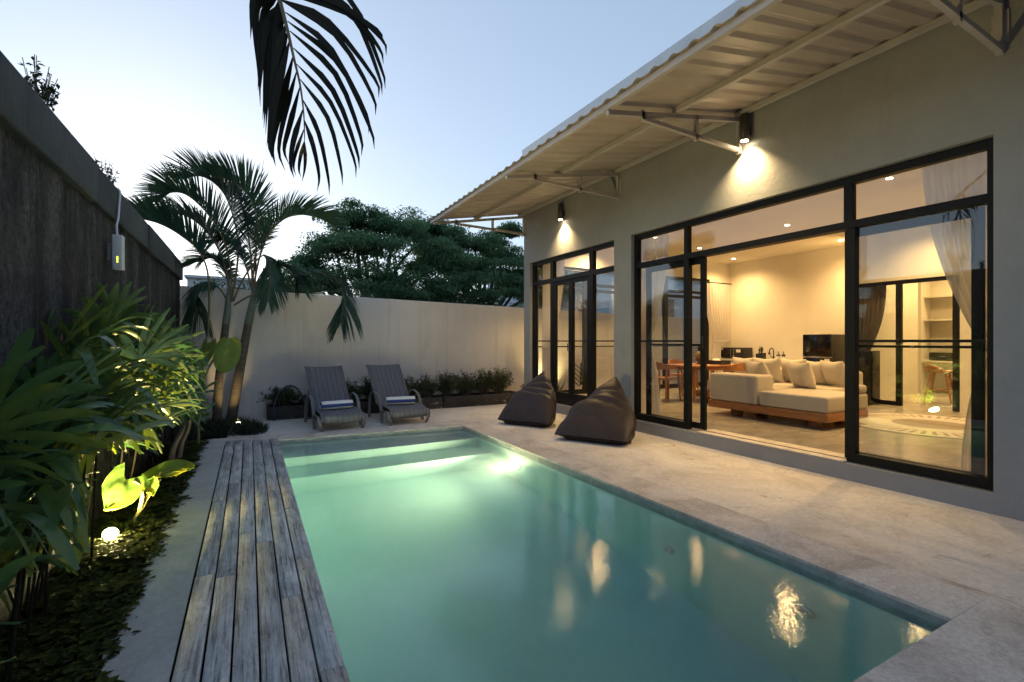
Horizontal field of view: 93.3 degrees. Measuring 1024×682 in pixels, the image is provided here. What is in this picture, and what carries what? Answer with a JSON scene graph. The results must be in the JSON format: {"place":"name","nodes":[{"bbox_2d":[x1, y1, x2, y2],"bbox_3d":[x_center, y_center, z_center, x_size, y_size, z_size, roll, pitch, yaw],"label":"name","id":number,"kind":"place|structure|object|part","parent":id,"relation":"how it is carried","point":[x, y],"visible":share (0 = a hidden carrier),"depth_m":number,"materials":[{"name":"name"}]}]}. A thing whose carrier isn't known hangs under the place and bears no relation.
{"place":"outdoors","nodes":[
{"label":"outdoors","id":0,"kind":"place"},
{"bbox_2d":[17,54,60,111],"bbox_3d":[-2.757,-1.427,2.811,0.167,0.416,0.271,0,0,-29],"label":"wall weed","id":1,"kind":"object","parent":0,"point":[48,90],"depth_m":2.81,"materials":[{"name":"green plant"}]},
{"bbox_2d":[93,153,119,183],"bbox_3d":[-3.489,-1.398,4.156,0.170,0.358,0.273,0,0,-29],"label":"wall weed","id":2,"kind":"object","parent":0,"point":[112,179],"depth_m":4.13,"materials":[{"name":"green plant"}]},
{"bbox_2d":[5,418,241,680],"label":"garden soil","id":3,"kind":"structure","parent":0,"point":[122,571],"depth_m":2.81,"materials":[{"name":"brown soil"}]},
{"bbox_2d":[0,480,78,594],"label":"lady palm","id":4,"kind":"object","parent":3,"relation":"on","point":[8,572],"visible":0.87,"depth_m":1.51,"materials":[{"name":"green plant"}]},
{"bbox_2d":[0,328,176,681],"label":"lady palm","id":5,"kind":"object","parent":3,"relation":"on","point":[59,450],"visible":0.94,"depth_m":1.73,"materials":[{"name":"green plant"}]},
{"bbox_2d":[0,284,209,638],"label":"lady palm","id":6,"kind":"object","parent":3,"relation":"on","point":[67,515],"visible":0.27,"depth_m":2.30,"materials":[{"name":"green plant"}]},
{"bbox_2d":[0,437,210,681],"bbox_3d":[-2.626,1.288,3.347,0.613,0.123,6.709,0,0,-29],"label":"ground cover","id":7,"kind":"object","parent":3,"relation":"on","point":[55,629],"visible":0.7,"depth_m":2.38,"materials":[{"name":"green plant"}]},
{"bbox_2d":[101,527,118,541],"bbox_3d":[-2.645,1.294,3.188,0.095,0.131,0.112,0,0,-29],"label":"garden spotlight","id":8,"kind":"object","parent":3,"relation":"on","point":[109,532],"visible":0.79,"depth_m":3.16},
{"bbox_2d":[22,289,205,608],"bbox_3d":[-2.254,0.517,2.893,0.695,1.667,1.581,0,0,-29],"label":"lady palm","id":9,"kind":"object","parent":3,"relation":"on","point":[154,355],"visible":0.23,"depth_m":2.89,"materials":[{"name":"green plant"}]},
{"bbox_2d":[102,459,194,530],"bbox_3d":[-2.634,1.093,3.491,0.244,0.540,0.680,0,0,18],"label":"elephant ear","id":10,"kind":"object","parent":3,"relation":"on","point":[119,490],"visible":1,"depth_m":3.35},
{"bbox_2d":[94,281,208,520],"bbox_3d":[-2.798,0.452,3.863,0.664,1.798,1.473,0,0,-29],"label":"lady palm","id":11,"kind":"object","parent":3,"relation":"on","point":[131,306],"visible":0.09,"depth_m":3.65,"materials":[{"name":"green plant"}]},
{"bbox_2d":[140,315,209,472],"bbox_3d":[-3.338,0.545,4.773,0.585,1.611,1.528,0,0,-29],"label":"lady palm","id":12,"kind":"object","parent":3,"relation":"on","point":[177,409],"visible":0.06,"depth_m":4.76,"materials":[{"name":"green plant"}]},
{"bbox_2d":[143,317,209,462],"bbox_3d":[-3.674,0.543,5.392,0.586,1.615,1.404,0,0,-29],"label":"lady palm","id":13,"kind":"object","parent":3,"relation":"on","point":[199,362],"visible":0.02,"depth_m":5.28,"materials":[{"name":"green plant"}]},
{"bbox_2d":[167,380,217,460],"bbox_3d":[-3.534,0.888,5.332,0.314,0.916,0.490,0,0,45],"label":"frangipani","id":14,"kind":"object","parent":3,"relation":"on","point":[181,435],"visible":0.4,"depth_m":5.23,"materials":[{"name":"green plant"}]},
{"bbox_2d":[197,336,240,443],"bbox_3d":[-3.730,0.645,6.169,0.453,1.410,0.251,0,0,-13],"label":"elephant ear","id":15,"kind":"object","parent":3,"relation":"on","point":[225,352],"visible":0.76,"depth_m":6.18},
{"bbox_2d":[170,414,270,441],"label":"mondo grass","id":16,"kind":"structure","parent":3,"relation":"on","point":[219,430],"depth_m":6.81,"materials":[{"name":"green plant"}]},
{"bbox_2d":[125,145,365,423],"bbox_3d":[-4.073,-0.806,7.741,3.401,4.355,1.613,0,0,-29],"label":"palm tree","id":17,"kind":"object","parent":3,"relation":"on","point":[164,212],"visible":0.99,"depth_m":7.59,"materials":[{"name":"green plant"}]},
{"bbox_2d":[249,0,386,193],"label":"frond","id":18,"kind":"object","parent":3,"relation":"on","point":[269,29],"visible":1,"depth_m":2.99,"materials":[{"name":"green plant"}]},
{"bbox_2d":[101,440,225,681],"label":"concrete path","id":19,"kind":"structure","parent":0,"point":[147,653],"depth_m":2.50,"materials":[{"name":"grey concrete"}]},
{"bbox_2d":[169,455,222,681],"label":"ground","id":20,"kind":"structure","parent":0,"point":[176,654],"depth_m":2.77,"materials":[{"name":"grey concrete"}]},
{"bbox_2d":[0,51,182,635],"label":"boundary wall","id":21,"kind":"structure","parent":20,"relation":"on","point":[59,194],"depth_m":2.73,"materials":[{"name":"stone"}]},
{"bbox_2d":[107,187,124,270],"bbox_3d":[-3.129,-0.901,3.820,0.105,0.702,0.279,0,0,-41],"label":"wifi unit","id":22,"kind":"object","parent":21,"relation":"attached to","point":[116,252],"visible":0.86,"depth_m":3.73,"materials":[{"name":"white plastic"}]},
{"bbox_2d":[171,438,349,681],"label":"wooden deck","id":23,"kind":"structure","parent":20,"relation":"on","point":[257,611],"depth_m":2.49,"materials":[{"name":"grey wood"}]},
{"bbox_2d":[193,276,370,296],"bbox_3d":[-4.482,0.119,9.622,3.192,2.662,0.853,0,0,-29],"label":"hedge","id":24,"kind":"object","parent":20,"relation":"on","point":[319,289],"visible":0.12,"depth_m":9.75,"materials":[{"name":"green plant"}]},
{"bbox_2d":[273,197,487,303],"bbox_3d":[-3.629,-1.188,13.373,6.093,5.320,3.997,0,0,-29],"label":"broadleaf tree","id":25,"kind":"object","parent":20,"relation":"on","point":[361,235],"visible":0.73,"depth_m":12.60,"materials":[{"name":"green plant"}]},
{"bbox_2d":[180,286,699,422],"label":"garden wall","id":26,"kind":"structure","parent":20,"relation":"on","point":[415,339],"depth_m":9.42,"materials":[{"name":"paint"}]},
{"bbox_2d":[397,215,602,309],"bbox_3d":[-0.320,-1.288,15.745,7.615,5.519,3.963,0,0,-29],"label":"broadleaf tree","id":27,"kind":"object","parent":20,"relation":"on","point":[506,281],"visible":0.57,"depth_m":14.59,"materials":[{"name":"green plant"}]},
{"bbox_2d":[488,271,699,318],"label":"neighbouring house","id":28,"kind":"structure","parent":20,"relation":"on","point":[604,302],"depth_m":20.44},
{"bbox_2d":[578,295,581,310],"bbox_3d":[2.807,-1.350,18.595,0.700,0.900,0.050,0,0,-29],"label":"window","id":29,"kind":"structure","parent":28,"relation":"in","point":[580,298],"depth_m":18.45,"materials":[{"name":"clear glass"}]},
{"bbox_2d":[668,299,673,316],"bbox_3d":[6.673,-1.350,20.697,0.700,0.900,0.050,0,0,-29],"label":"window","id":30,"kind":"structure","parent":28,"relation":"in","point":[670,301],"depth_m":20.75,"materials":[{"name":"clear glass"}]},
{"bbox_2d":[429,0,1023,521],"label":"villa","id":31,"kind":"object","parent":20,"relation":"on","point":[847,106],"visible":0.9,"depth_m":5.26,"materials":[{"name":"paint"}]},
{"bbox_2d":[542,260,563,378],"bbox_3d":[0.801,-0.240,9.411,0.117,2.720,0.770,0,0,-29],"label":"curtain","id":32,"kind":"object","parent":31,"relation":"hanging from","point":[546,319],"visible":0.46,"depth_m":9.57,"materials":[{"name":"fabric"}]},
{"bbox_2d":[558,203,564,219],"bbox_3d":[0.869,-2.279,8.520,0.130,0.294,0.092,0,0,-29],"label":"wall lamp","id":33,"kind":"object","parent":31,"relation":"attached to","point":[561,213],"visible":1,"depth_m":8.48,"materials":[{"name":"black metal"}]},
{"bbox_2d":[554,279,570,399],"bbox_3d":[0.906,-0.027,8.744,0.093,2.117,0.533,0,0,-29],"label":"hinged door","id":34,"kind":"structure","parent":31,"relation":"in","point":[559,394],"depth_m":8.82,"materials":[{"name":"black metal"}]},
{"bbox_2d":[532,241,613,405],"bbox_3d":[1.042,-0.210,8.540,0.080,2.690,2.514,0,0,-29],"label":"window frame","id":35,"kind":"structure","parent":31,"relation":"in","point":[592,272],"depth_m":8.59,"materials":[{"name":"black metal"}]},
{"bbox_2d":[570,276,588,400],"bbox_3d":[1.163,-0.027,8.272,0.093,2.117,0.533,0,0,-29],"label":"hinged door","id":36,"kind":"structure","parent":31,"relation":"in","point":[577,397],"depth_m":8.45,"materials":[{"name":"black metal"}]},
{"bbox_2d":[538,265,708,393],"bbox_3d":[2.719,-0.212,11.069,5.143,2.693,0.070,0,0,-29],"label":"window frame","id":37,"kind":"structure","parent":31,"relation":"in","point":[584,283],"depth_m":10.77,"materials":[{"name":"black metal"}]},
{"bbox_2d":[564,269,731,284],"bbox_3d":[3.219,-1.473,11.213,5.570,0.034,0.094,0,0,-29],"label":"curtain rail","id":38,"kind":"object","parent":31,"relation":"attached to","point":[666,278],"visible":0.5,"depth_m":11.51,"materials":[{"name":"black metal"}]},
{"bbox_2d":[707,283,730,372],"bbox_3d":[5.225,-0.175,12.266,1.000,2.550,0.117,0,0,-29],"label":"curtain","id":39,"kind":"object","parent":38,"relation":"hanging from","point":[719,307],"visible":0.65,"depth_m":12.28,"materials":[{"name":"fabric"}]},
{"bbox_2d":[656,362,680,402],"bbox_3d":[2.867,0.763,9.205,0.517,0.744,0.525,0,0,-41],"label":"dining chair","id":40,"kind":"object","parent":31,"relation":"on","point":[661,366],"visible":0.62,"depth_m":8.99,"materials":[{"name":"brown wood"}]},
{"bbox_2d":[646,257,706,429],"bbox_3d":[2.197,0.034,6.550,0.052,2.178,1.030,0,0,-29],"label":"sliding door","id":41,"kind":"structure","parent":31,"relation":"in","point":[702,425],"depth_m":6.18,"materials":[{"name":"black metal"}]},
{"bbox_2d":[668,359,698,396],"bbox_3d":[3.574,0.763,10.173,0.527,0.744,0.524,0,0,-29],"label":"dining chair","id":42,"kind":"object","parent":31,"relation":"on","point":[675,361],"visible":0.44,"depth_m":10.20,"materials":[{"name":"brown wood"}]},
{"bbox_2d":[666,363,733,402],"bbox_3d":[3.756,0.793,9.453,1.470,0.682,0.820,0,0,-29],"label":"dining table","id":43,"kind":"object","parent":31,"relation":"on","point":[695,367],"visible":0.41,"depth_m":9.04,"materials":[{"name":"brown wood"}]},
{"bbox_2d":[707,360,730,364],"bbox_3d":[4.009,0.413,9.374,0.280,0.076,0.320,0,0,-29],"label":"serving tray","id":44,"kind":"object","parent":43,"relation":"on","point":[724,362],"visible":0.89,"depth_m":9.27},
{"bbox_2d":[710,363,744,398],"bbox_3d":[3.965,0.763,8.866,0.535,0.744,0.545,0,0,-29],"label":"dining chair","id":45,"kind":"object","parent":31,"relation":"on","point":[738,367],"visible":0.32,"depth_m":8.62,"materials":[{"name":"brown wood"}]},
{"bbox_2d":[740,113,750,141],"bbox_3d":[2.589,-2.359,5.358,0.130,0.294,0.092,0,0,-29],"label":"wall lamp","id":46,"kind":"object","parent":31,"relation":"attached to","point":[745,130],"visible":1,"depth_m":5.31,"materials":[{"name":"black metal"}]},
{"bbox_2d":[718,358,780,371],"bbox_3d":[5.948,0.790,11.436,0.618,0.687,2.290,0,0,-29],"label":"kitchen counter","id":47,"kind":"object","parent":31,"relation":"on","point":[731,359],"visible":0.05,"depth_m":12.05,"materials":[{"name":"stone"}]},
{"bbox_2d":[721,347,752,358],"bbox_3d":[5.620,0.306,12.174,0.415,0.282,0.670,0,0,-29],"label":"microwave oven","id":48,"kind":"object","parent":47,"relation":"on","point":[731,352],"visible":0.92,"depth_m":11.96,"materials":[{"name":"black metal"}]},
{"bbox_3d":[5.385,0.297,12.206,0.034,0.235,0.360,0,0,-29],"label":"door","id":49,"kind":"part","parent":48,"relation":"part of","materials":[{"name":"black metal"}]},
{"bbox_2d":[756,347,765,358],"bbox_3d":[5.933,0.284,11.530,0.120,0.324,0.190,0,0,-29],"label":"utensil holder","id":50,"kind":"object","parent":47,"relation":"on","point":[761,355],"visible":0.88,"depth_m":11.47,"materials":[{"name":"black metal"}]},
{"bbox_2d":[696,367,867,427],"bbox_3d":[4.159,0.804,7.842,2.040,0.659,2.915,0,0,-29],"label":"sofa","id":51,"kind":"object","parent":31,"relation":"on","point":[737,394],"visible":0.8,"depth_m":6.87,"materials":[{"name":"white fabric"}]},
{"bbox_2d":[732,357,753,373],"bbox_3d":[4.251,0.500,8.823,0.239,0.413,0.464,0,0,-29],"label":"pillow","id":52,"kind":"object","parent":51,"relation":"on","point":[736,360],"visible":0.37,"depth_m":8.76,"materials":[{"name":"fabric"}]},
{"bbox_2d":[746,360,773,384],"bbox_3d":[3.988,0.530,7.780,0.274,0.424,0.500,0,0,-1],"label":"pillow","id":53,"kind":"object","parent":51,"relation":"on","point":[757,368],"visible":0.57,"depth_m":7.62,"materials":[{"name":"fabric"}]},
{"bbox_2d":[753,357,782,382],"bbox_3d":[4.377,0.500,8.277,0.240,0.431,0.484,0,0,-29],"label":"pillow","id":54,"kind":"object","parent":51,"relation":"on","point":[773,365],"visible":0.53,"depth_m":8.11,"materials":[{"name":"fabric"}]},
{"bbox_2d":[780,358,805,381],"bbox_3d":[4.703,0.500,8.056,0.235,0.416,0.466,0,0,-29],"label":"pillow","id":55,"kind":"object","parent":51,"relation":"on","point":[785,374],"visible":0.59,"depth_m":8.10,"materials":[{"name":"fabric"}]},
{"bbox_2d":[786,361,816,388],"bbox_3d":[4.400,0.520,7.356,0.246,0.405,0.460,0,0,-9],"label":"pillow","id":56,"kind":"object","parent":51,"relation":"on","point":[801,374],"visible":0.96,"depth_m":7.23,"materials":[{"name":"fabric"}]},
{"bbox_2d":[806,361,831,385],"bbox_3d":[4.896,0.510,7.785,0.232,0.398,0.445,0,0,-29],"label":"pillow","id":57,"kind":"object","parent":51,"relation":"on","point":[818,373],"visible":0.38,"depth_m":7.67,"materials":[{"name":"fabric"}]},
{"bbox_2d":[820,360,844,385],"bbox_3d":[4.979,0.500,7.443,0.253,0.400,0.460,0,0,-4],"label":"pillow","id":58,"kind":"object","parent":51,"relation":"on","point":[833,373],"visible":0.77,"depth_m":7.35,"materials":[{"name":"fabric"}]},
{"bbox_2d":[634,137,992,490],"bbox_3d":[2.779,-0.205,5.398,0.130,2.680,3.904,0,0,-29],"label":"window frame","id":59,"kind":"structure","parent":31,"relation":"in","point":[852,225],"depth_m":4.53,"materials":[{"name":"black metal"}]},
{"bbox_2d":[859,286,885,350],"bbox_3d":[6.661,0.020,8.955,0.097,2.160,0.470,0,0,-29],"label":"curtain","id":60,"kind":"object","parent":31,"relation":"hanging from","point":[872,300],"visible":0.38,"depth_m":8.98,"materials":[{"name":"beige fabric"}]},
{"bbox_2d":[859,413,965,438],"bbox_3d":[5.656,1.127,6.513,2.100,0.012,2.100,0,0,-29],"label":"round rug","id":61,"kind":"object","parent":31,"relation":"on","point":[934,426],"visible":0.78,"depth_m":6.49,"materials":[{"name":"beige fabric"}]},
{"bbox_2d":[845,206,985,475],"bbox_3d":[3.459,0.034,4.229,0.052,2.178,1.005,0,0,-29],"label":"sliding door","id":62,"kind":"structure","parent":31,"relation":"in","point":[977,215],"depth_m":3.82,"materials":[{"name":"black metal"}]},
{"bbox_2d":[923,363,951,403],"bbox_3d":[7.911,0.777,8.938,0.491,0.723,0.424,0,0,-39],"label":"bar stool","id":63,"kind":"object","parent":31,"relation":"on","point":[933,370],"visible":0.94,"depth_m":8.92,"materials":[{"name":"brown wood"}]},
{"bbox_3d":[2.258,-1.770,6.642,0.114,0.029,7.112,0,0,-29],"label":"curtain rail","id":64,"kind":"object","parent":31,"relation":"attached to","visible":0},
{"bbox_2d":[641,233,668,414],"bbox_3d":[2.074,-0.315,7.070,0.118,2.870,0.600,0,0,-29],"label":"curtain","id":65,"kind":"object","parent":64,"relation":"hanging from","point":[655,248],"visible":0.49,"depth_m":7.07,"materials":[{"name":"fabric"}]},
{"bbox_2d":[922,151,986,475],"bbox_3d":[3.751,-0.315,3.986,0.118,2.870,0.621,0,0,-29],"label":"curtain","id":66,"kind":"object","parent":64,"relation":"hanging from","point":[960,178],"visible":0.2,"depth_m":4.02,"materials":[{"name":"fabric"}]},
{"bbox_2d":[184,274,250,289],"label":"neighbouring house","id":67,"kind":"structure","parent":0,"point":[191,278],"depth_m":13.55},
{"bbox_2d":[0,0,735,302],"label":"sky","id":68,"kind":"structure","parent":0,"point":[470,85],"materials":[{"name":"blue"}]},
{"bbox_2d":[279,429,940,681],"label":"water","id":69,"kind":"structure","parent":0,"point":[460,555],"depth_m":2.67,"materials":[{"name":"teal liquid"}]},
{"bbox_2d":[201,420,1023,681],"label":"pool coping","id":70,"kind":"object","parent":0,"point":[975,638],"visible":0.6,"depth_m":2.59,"materials":[{"name":"stone"}]},
{"bbox_2d":[227,404,1023,611],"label":"patio","id":71,"kind":"structure","parent":0,"point":[977,553],"depth_m":3.82,"materials":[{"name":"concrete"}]},
{"bbox_2d":[266,402,319,420],"bbox_3d":[-3.667,1.190,8.324,0.990,0.220,0.470,0,0,-29],"label":"planter box","id":72,"kind":"object","parent":71,"relation":"on","point":[293,411],"visible":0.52,"depth_m":8.05,"materials":[{"name":"concrete"}]},
{"bbox_2d":[256,384,305,405],"bbox_3d":[-3.836,0.938,8.180,0.639,0.413,0.696,0,0,32],"label":"garden shrub","id":73,"kind":"object","parent":72,"relation":"on","point":[286,396],"visible":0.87,"depth_m":8.08,"materials":[{"name":"green plant"}]},
{"bbox_2d":[295,394,309,404],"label":"garden shrub","id":74,"kind":"object","parent":72,"relation":"on","point":[301,402],"visible":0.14,"depth_m":8.32,"materials":[{"name":"green plant"}]},
{"bbox_2d":[273,385,320,420],"bbox_3d":[-3.344,1.019,8.075,1.164,0.584,0.146,0,0,-19],"label":"garden hose","id":75,"kind":"object","parent":71,"relation":"on","point":[298,389],"visible":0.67,"depth_m":7.93,"materials":[{"name":"rubber"}]},
{"bbox_2d":[304,365,366,431],"bbox_3d":[-2.839,0.860,7.636,0.715,0.885,1.449,0,0,-32],"label":"sun lounger","id":76,"kind":"object","parent":71,"relation":"on","point":[327,383],"visible":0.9,"depth_m":7.77,"materials":[{"name":"fabric"}]},
{"bbox_2d":[320,399,352,409],"bbox_3d":[-2.678,0.968,7.382,0.460,0.140,0.172,0,0,-34],"label":"rolled towel","id":77,"kind":"object","parent":76,"relation":"on","point":[337,404],"visible":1,"depth_m":7.32,"materials":[{"name":"white fabric"}]},
{"bbox_2d":[353,395,441,413],"bbox_3d":[-2.310,1.190,9.062,1.960,0.220,0.470,0,0,-29],"label":"planter box","id":78,"kind":"object","parent":71,"relation":"on","point":[434,402],"visible":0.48,"depth_m":9.09,"materials":[{"name":"concrete"}]},
{"bbox_2d":[346,378,364,401],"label":"garden shrub","id":79,"kind":"object","parent":78,"relation":"on","point":[351,388],"visible":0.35,"depth_m":8.63,"materials":[{"name":"green plant"}]},
{"bbox_2d":[355,376,374,400],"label":"garden shrub","id":80,"kind":"object","parent":78,"relation":"on","point":[367,386],"visible":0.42,"depth_m":8.78,"materials":[{"name":"green plant"}]},
{"bbox_2d":[404,375,420,395],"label":"garden shrub","id":81,"kind":"object","parent":78,"relation":"on","point":[412,392],"visible":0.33,"depth_m":9.15,"materials":[{"name":"green plant"}]},
{"bbox_2d":[413,372,443,397],"bbox_3d":[-1.658,0.868,9.373,0.650,0.552,0.521,0,0,-29],"label":"garden shrub","id":82,"kind":"object","parent":78,"relation":"on","point":[427,387],"visible":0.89,"depth_m":9.31,"materials":[{"name":"green plant"}]},
{"bbox_2d":[366,364,430,425],"bbox_3d":[-1.975,0.860,8.152,0.715,0.885,1.449,0,0,-32],"label":"sun lounger","id":83,"kind":"object","parent":71,"relation":"on","point":[387,380],"visible":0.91,"depth_m":8.27,"materials":[{"name":"fabric"}]},
{"bbox_2d":[386,396,414,404],"bbox_3d":[-1.826,0.968,7.914,0.460,0.140,0.172,0,0,-20],"label":"rolled towel","id":84,"kind":"object","parent":83,"relation":"on","point":[393,400],"visible":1,"depth_m":7.85,"materials":[{"name":"white fabric"}]},
{"bbox_2d":[437,391,515,407],"bbox_3d":[-0.672,1.190,9.953,1.710,0.220,0.470,0,0,-29],"label":"planter box","id":85,"kind":"object","parent":71,"relation":"on","point":[472,399],"visible":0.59,"depth_m":9.70,"materials":[{"name":"concrete"}]},
{"bbox_2d":[434,369,462,396],"bbox_3d":[-1.290,0.856,9.589,0.605,0.575,0.538,0,0,-29],"label":"garden shrub","id":86,"kind":"object","parent":85,"relation":"on","point":[448,384],"visible":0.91,"depth_m":9.50,"materials":[{"name":"green plant"}]},
{"bbox_2d":[452,370,480,395],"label":"garden shrub","id":87,"kind":"object","parent":85,"relation":"on","point":[462,386],"visible":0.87,"depth_m":9.73,"materials":[{"name":"green plant"}]},
{"bbox_2d":[469,368,496,394],"bbox_3d":[-0.591,0.842,9.957,0.661,0.602,0.559,0,0,-29],"label":"garden shrub","id":88,"kind":"object","parent":85,"relation":"on","point":[483,382],"visible":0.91,"depth_m":9.89,"materials":[{"name":"green plant"}]},
{"bbox_2d":[486,365,514,393],"bbox_3d":[-0.248,0.824,10.114,0.627,0.640,0.591,0,0,-29],"label":"garden shrub","id":89,"kind":"object","parent":85,"relation":"on","point":[500,382],"visible":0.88,"depth_m":10.09,"materials":[{"name":"green plant"}]},
{"bbox_2d":[498,370,556,426],"bbox_3d":[0.349,0.888,7.684,0.900,0.816,0.783,0,0,31],"label":"beanbag","id":90,"kind":"object","parent":71,"relation":"on","point":[533,403],"visible":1,"depth_m":7.51,"materials":[{"name":"fabric"}]},
{"bbox_2d":[558,378,567,389],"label":"agave plant","id":91,"kind":"object","parent":71,"relation":"on","point":[562,386],"visible":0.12,"depth_m":10.82,"materials":[{"name":"green plant"}]},
{"bbox_2d":[575,362,581,386],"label":"leafy plant","id":92,"kind":"object","parent":71,"relation":"on","point":[580,381],"visible":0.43,"depth_m":11.07,"materials":[{"name":"green plant"}]},
{"bbox_2d":[554,377,636,444],"bbox_3d":[1.240,0.903,6.542,1.020,0.787,1.028,0,0,32],"label":"beanbag","id":93,"kind":"object","parent":71,"relation":"on","point":[603,413],"visible":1,"depth_m":6.31,"materials":[{"name":"fabric"}]},
{"bbox_2d":[695,346,699,358],"bbox_3d":[3.653,0.227,9.442,0.140,0.294,0.138,0,0,-29],"label":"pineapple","id":94,"kind":"object","parent":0,"point":[697,355],"visible":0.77,"depth_m":9.41,"materials":[{"name":"brown plant"}]},
{"bbox_2d":[803,334,844,363],"bbox_3d":[6.513,0.498,10.050,0.654,1.271,0.561,0,0,-29],"label":"cabinet","id":95,"kind":"object","parent":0,"point":[824,347],"visible":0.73,"depth_m":9.84,"materials":[{"name":"brown wood"}]},
{"bbox_3d":[6.255,0.089,9.910,0.058,0.452,0.561,0,0,-29],"label":"door","id":96,"kind":"part","parent":95,"relation":"part of","materials":[{"name":"black glass"}]},
{"bbox_3d":[6.253,0.709,9.909,0.061,0.723,0.561,0,0,-29],"label":"door","id":97,"kind":"part","parent":95,"relation":"part of","materials":[{"name":"plastic"}]},
{"bbox_2d":[859,350,879,404],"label":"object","id":98,"kind":"object","parent":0,"point":[869,365],"visible":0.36,"depth_m":8.55,"materials":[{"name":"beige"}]},
{"bbox_2d":[929,352,951,360],"bbox_3d":[9.344,0.339,10.420,0.327,0.178,0.480,0,0,-29],"label":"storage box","id":99,"kind":"object","parent":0,"point":[940,356],"visible":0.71,"depth_m":10.40,"materials":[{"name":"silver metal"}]},
{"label":"pool basin","id":100,"kind":"structure","parent":0,"visible":0},
{"bbox_2d":[279,427,948,625],"bbox_3d":[-0.507,1.383,4.303,2.550,0.135,6.046,0,0,-29],"label":"pool lip","id":101,"kind":"object","parent":100,"relation":"attached to","point":[891,602],"visible":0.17,"depth_m":3.36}
]}

